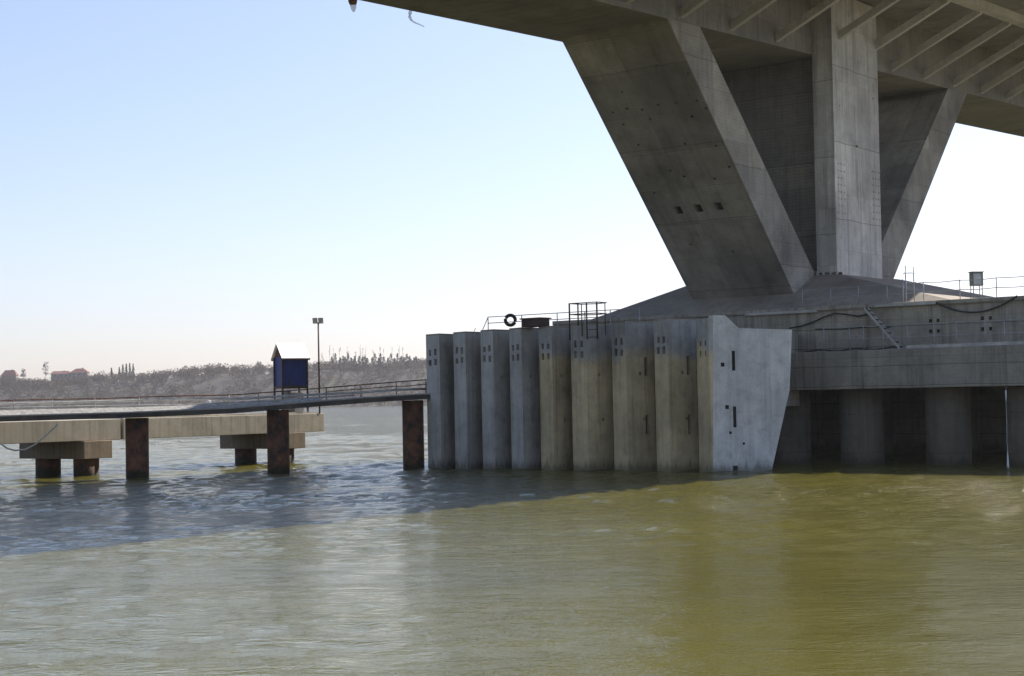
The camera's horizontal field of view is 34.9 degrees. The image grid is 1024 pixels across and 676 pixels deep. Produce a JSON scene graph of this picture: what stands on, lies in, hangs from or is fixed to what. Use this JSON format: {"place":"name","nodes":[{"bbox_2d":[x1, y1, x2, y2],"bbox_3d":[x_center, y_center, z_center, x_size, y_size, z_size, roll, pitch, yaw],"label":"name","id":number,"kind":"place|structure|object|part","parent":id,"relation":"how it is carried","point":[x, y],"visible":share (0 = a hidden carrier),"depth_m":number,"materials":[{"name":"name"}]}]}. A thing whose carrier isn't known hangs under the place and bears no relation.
{"place":"outdoors","nodes":[
{"label":"outdoors","id":0,"kind":"place"},
{"bbox_2d":[0,368,426,409],"bbox_3d":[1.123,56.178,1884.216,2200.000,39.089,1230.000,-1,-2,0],"label":"hill","id":1,"kind":"structure","parent":0,"point":[219,382],"depth_m":1395.15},
{"bbox_2d":[1,369,18,380],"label":"house","id":2,"kind":"structure","parent":1,"relation":"on","point":[13,373],"depth_m":1497.52,"materials":[{"name":"red paint"}]},
{"bbox_2d":[20,369,25,376],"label":"bare tree","id":3,"kind":"object","parent":1,"relation":"on","point":[22,374],"visible":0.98,"depth_m":1479.86,"materials":[{"name":"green plant"}]},
{"bbox_2d":[42,362,50,378],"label":"bare tree","id":4,"kind":"object","parent":1,"relation":"on","point":[44,365],"visible":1,"depth_m":1479.97,"materials":[{"name":"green plant"}]},
{"bbox_2d":[51,370,69,386],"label":"house","id":5,"kind":"structure","parent":1,"relation":"on","point":[64,373],"depth_m":1496.05,"materials":[{"name":"red paint"}]},
{"bbox_2d":[69,368,89,384],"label":"house","id":6,"kind":"structure","parent":1,"relation":"on","point":[80,371],"depth_m":1496.10,"materials":[{"name":"red paint"}]},
{"bbox_2d":[131,364,135,379],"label":"conifer","id":7,"kind":"object","parent":1,"relation":"on","point":[132,372],"visible":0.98,"depth_m":1479.95,"materials":[{"name":"green plant"}]},
{"bbox_2d":[0,358,426,409],"bbox_3d":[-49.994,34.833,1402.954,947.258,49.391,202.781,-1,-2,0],"label":"wood","id":8,"kind":"object","parent":1,"relation":"on","point":[83,382],"visible":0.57,"depth_m":1411.40,"materials":[{"name":"foliage"},{"name":"bark"}]},
{"bbox_2d":[370,353,378,366],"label":"conifer","id":9,"kind":"object","parent":1,"relation":"on","point":[375,360],"visible":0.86,"depth_m":1459.99,"materials":[{"name":"green plant"}]},
{"bbox_2d":[417,371,426,392],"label":"leafing tree","id":10,"kind":"object","parent":1,"relation":"on","point":[422,373],"visible":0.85,"depth_m":1329.71,"materials":[{"name":"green plant"}]},
{"bbox_2d":[281,391,290,411],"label":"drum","id":11,"kind":"object","parent":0,"point":[287,393],"visible":0.1,"depth_m":107.80,"materials":[{"name":"metal"}]},
{"bbox_2d":[291,392,303,411],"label":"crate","id":12,"kind":"object","parent":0,"point":[297,410],"visible":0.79,"depth_m":108.11,"materials":[{"name":"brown wood"}]},
{"bbox_2d":[0,405,1023,675],"bbox_3d":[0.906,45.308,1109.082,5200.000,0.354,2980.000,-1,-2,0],"label":"water","id":13,"kind":"structure","parent":0,"point":[348,545],"depth_m":37.86,"materials":[{"name":"green liquid"}]},
{"bbox_2d":[125,418,148,477],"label":"steel pile","id":14,"kind":"object","parent":13,"relation":"in","point":[137,444],"visible":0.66,"depth_m":88.01,"materials":[{"name":"brown metal"}]},
{"bbox_2d":[0,412,323,475],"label":"old jetty","id":15,"kind":"object","parent":13,"relation":"in","point":[85,445],"visible":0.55,"depth_m":94.51,"materials":[{"name":"concrete"}]},
{"bbox_2d":[271,343,309,411],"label":"blue hut","id":16,"kind":"object","parent":15,"relation":"on","point":[290,365],"visible":0.91,"depth_m":107.84,"materials":[{"name":"metal"}]},
{"bbox_2d":[312,318,322,412],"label":"floodlight mast","id":17,"kind":"object","parent":15,"relation":"on","point":[318,321],"visible":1,"depth_m":107.58,"materials":[{"name":"metal"}]},
{"bbox_2d":[267,410,289,473],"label":"steel pile","id":18,"kind":"object","parent":13,"relation":"in","point":[278,458],"visible":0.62,"depth_m":90.69,"materials":[{"name":"brown metal"}]},
{"bbox_2d":[0,379,429,421],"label":"ramp walkway","id":19,"kind":"structure","parent":18,"relation":"on","point":[131,411],"depth_m":89.18,"materials":[{"name":"metal"}]},
{"bbox_2d":[0,424,57,450],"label":"hose","id":20,"kind":"object","parent":19,"relation":"hanging from","point":[43,437],"visible":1,"depth_m":85.36,"materials":[{"name":"rubber"}]},
{"bbox_2d":[402,400,424,468],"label":"steel pile","id":21,"kind":"object","parent":13,"relation":"in","point":[413,430],"visible":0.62,"depth_m":93.71,"materials":[{"name":"brown metal"}]},
{"bbox_2d":[552,271,1023,449],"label":"pile cap","id":22,"kind":"object","parent":13,"relation":"in","point":[909,375],"visible":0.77,"depth_m":88.29,"materials":[{"name":"concrete"}]},
{"bbox_2d":[426,333,455,468],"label":"fender panel","id":23,"kind":"object","parent":22,"relation":"attached to","point":[440,401],"visible":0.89,"depth_m":93.29,"materials":[{"name":"concrete"}]},
{"bbox_2d":[453,331,482,468],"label":"fender panel","id":24,"kind":"object","parent":22,"relation":"attached to","point":[468,402],"visible":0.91,"depth_m":92.13,"materials":[{"name":"concrete"}]},
{"bbox_2d":[480,329,511,468],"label":"fender panel","id":25,"kind":"object","parent":22,"relation":"attached to","point":[496,398],"visible":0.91,"depth_m":90.95,"materials":[{"name":"concrete"}]},
{"bbox_2d":[509,327,541,468],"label":"fender panel","id":26,"kind":"object","parent":22,"relation":"attached to","point":[525,399],"visible":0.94,"depth_m":89.75,"materials":[{"name":"concrete"}]},
{"bbox_2d":[519,317,551,327],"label":"steel box","id":27,"kind":"object","parent":26,"relation":"on","point":[535,322],"visible":0.92,"depth_m":89.05,"materials":[{"name":"brown metal"}]},
{"bbox_2d":[539,326,572,470],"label":"fender panel","id":28,"kind":"object","parent":22,"relation":"attached to","point":[556,398],"visible":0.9,"depth_m":88.53,"materials":[{"name":"concrete"}]},
{"bbox_2d":[474,308,639,330],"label":"guard railing","id":29,"kind":"object","parent":22,"relation":"on","point":[610,316],"visible":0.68,"depth_m":91.91,"materials":[{"name":"metal"}]},
{"bbox_2d":[504,314,516,326],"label":"tyre","id":30,"kind":"object","parent":29,"relation":"hanging from","point":[507,316],"visible":1,"depth_m":89.03,"materials":[{"name":"black rubber"}]},
{"bbox_2d":[571,324,614,470],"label":"fender panel","id":31,"kind":"object","parent":22,"relation":"attached to","point":[592,404],"visible":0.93,"depth_m":87.14,"materials":[{"name":"concrete"}]},
{"bbox_2d":[568,301,606,339],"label":"caged ladder","id":32,"kind":"object","parent":31,"relation":"attached to","point":[586,314],"visible":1,"depth_m":85.97,"materials":[{"name":"metal"}]},
{"bbox_2d":[611,321,656,470],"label":"fender panel","id":33,"kind":"object","parent":22,"relation":"attached to","point":[634,398],"visible":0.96,"depth_m":85.63,"materials":[{"name":"concrete"}]},
{"bbox_2d":[654,318,698,472],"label":"fender panel","id":34,"kind":"object","parent":22,"relation":"attached to","point":[676,396],"visible":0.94,"depth_m":84.11,"materials":[{"name":"concrete"}]},
{"bbox_2d":[696,315,791,472],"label":"fender panel","id":35,"kind":"object","parent":22,"relation":"attached to","point":[743,380],"visible":0.82,"depth_m":82.02,"materials":[{"name":"concrete"}]},
{"bbox_2d":[561,0,966,299],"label":"bridge pier","id":36,"kind":"structure","parent":22,"relation":"on","point":[789,177],"depth_m":96.78,"materials":[{"name":"concrete"}]},
{"bbox_2d":[361,0,1023,136],"bbox_3d":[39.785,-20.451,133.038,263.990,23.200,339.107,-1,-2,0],"label":"bridge deck","id":37,"kind":"structure","parent":36,"relation":"on","point":[973,50],"depth_m":100.36,"materials":[{"name":"concrete"}]},
{"bbox_2d":[348,0,356,4],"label":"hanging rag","id":38,"kind":"object","parent":37,"relation":"hanging from","point":[352,2],"visible":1,"depth_m":75.84,"materials":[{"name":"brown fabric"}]},
{"bbox_2d":[745,310,816,315],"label":"edge plank","id":39,"kind":"object","parent":22,"relation":"attached to","point":[780,312],"visible":1,"depth_m":90.25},
{"bbox_2d":[789,313,867,328],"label":"cable","id":40,"kind":"object","parent":22,"relation":"attached to","point":[827,316],"visible":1,"depth_m":88.64,"materials":[{"name":"black rubber"}]},
{"bbox_2d":[815,271,842,275],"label":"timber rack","id":41,"kind":"object","parent":22,"relation":"on","point":[823,273],"visible":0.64,"depth_m":96.36,"materials":[{"name":"brown wood"}]},
{"bbox_2d":[804,346,896,351],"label":"hose","id":42,"kind":"object","parent":22,"relation":"on","point":[851,349],"visible":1,"depth_m":86.84,"materials":[{"name":"black rubber"}]},
{"bbox_2d":[815,326,890,329],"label":"cable","id":43,"kind":"object","parent":22,"relation":"attached to","point":[844,328],"visible":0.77,"depth_m":88.27,"materials":[{"name":"black rubber"}]},
{"bbox_2d":[864,307,903,348],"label":"metal stair","id":44,"kind":"object","parent":22,"relation":"on","point":[898,344],"visible":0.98,"depth_m":86.17,"materials":[{"name":"grey metal"}]},
{"bbox_2d":[874,302,935,306],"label":"edge plank","id":45,"kind":"object","parent":22,"relation":"attached to","point":[903,304],"visible":1,"depth_m":85.94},
{"bbox_2d":[901,266,915,301],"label":"scaffold frame","id":46,"kind":"object","parent":22,"relation":"on","point":[905,282],"visible":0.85,"depth_m":87.10,"materials":[{"name":"metal"}]},
{"bbox_2d":[802,276,1023,307],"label":"rim railing","id":47,"kind":"object","parent":22,"relation":"on","point":[959,289],"visible":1,"depth_m":86.48,"materials":[{"name":"metal"}]},
{"bbox_2d":[823,319,1023,351],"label":"ledge railing","id":48,"kind":"object","parent":22,"relation":"on","point":[956,344],"visible":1,"depth_m":83.52,"materials":[{"name":"metal"}]},
{"bbox_2d":[968,271,983,297],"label":"control cabinet","id":49,"kind":"object","parent":22,"relation":"on","point":[975,277],"visible":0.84,"depth_m":86.83,"materials":[{"name":"metal"}]},
{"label":"door","id":50,"kind":"part","parent":49,"relation":"part of","materials":[{"name":"metal"}]},
{"bbox_2d":[935,295,1017,312],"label":"cable","id":51,"kind":"object","parent":22,"relation":"attached to","point":[1013,298],"visible":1,"depth_m":83.61,"materials":[{"name":"black rubber"}]},
{"bbox_2d":[1005,386,1009,466],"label":"pipe","id":52,"kind":"object","parent":22,"relation":"attached to","point":[1006,387],"visible":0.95,"depth_m":81.14,"materials":[{"name":"metal"}]},
{"bbox_2d":[774,390,812,463],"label":"foundation pile","id":53,"kind":"object","parent":13,"relation":"in","point":[794,445],"visible":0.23,"depth_m":90.38,"materials":[{"name":"concrete"}]},
{"bbox_2d":[839,389,884,463],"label":"foundation pile","id":54,"kind":"object","parent":13,"relation":"in","point":[861,428],"visible":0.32,"depth_m":87.88,"materials":[{"name":"concrete"}]},
{"bbox_2d":[883,388,893,458],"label":"foundation pile","id":55,"kind":"object","parent":13,"relation":"in","point":[888,425],"visible":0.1,"depth_m":93.81,"materials":[{"name":"concrete"}]},
{"bbox_2d":[924,387,971,464],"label":"foundation pile","id":56,"kind":"object","parent":13,"relation":"in","point":[948,424],"visible":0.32,"depth_m":84.96,"materials":[{"name":"concrete"}]},
{"bbox_2d":[970,387,978,454],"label":"foundation pile","id":57,"kind":"object","parent":13,"relation":"in","point":[974,419],"visible":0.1,"depth_m":98.02,"materials":[{"name":"concrete"}]},
{"bbox_2d":[1006,386,1023,465],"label":"foundation pile","id":58,"kind":"object","parent":13,"relation":"in","point":[1015,416],"visible":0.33,"depth_m":82.68,"materials":[{"name":"concrete"}]},
{"bbox_2d":[0,0,1023,384],"label":"sky","id":59,"kind":"structure","parent":0,"point":[189,183],"materials":[{"name":"blue"}]}
]}

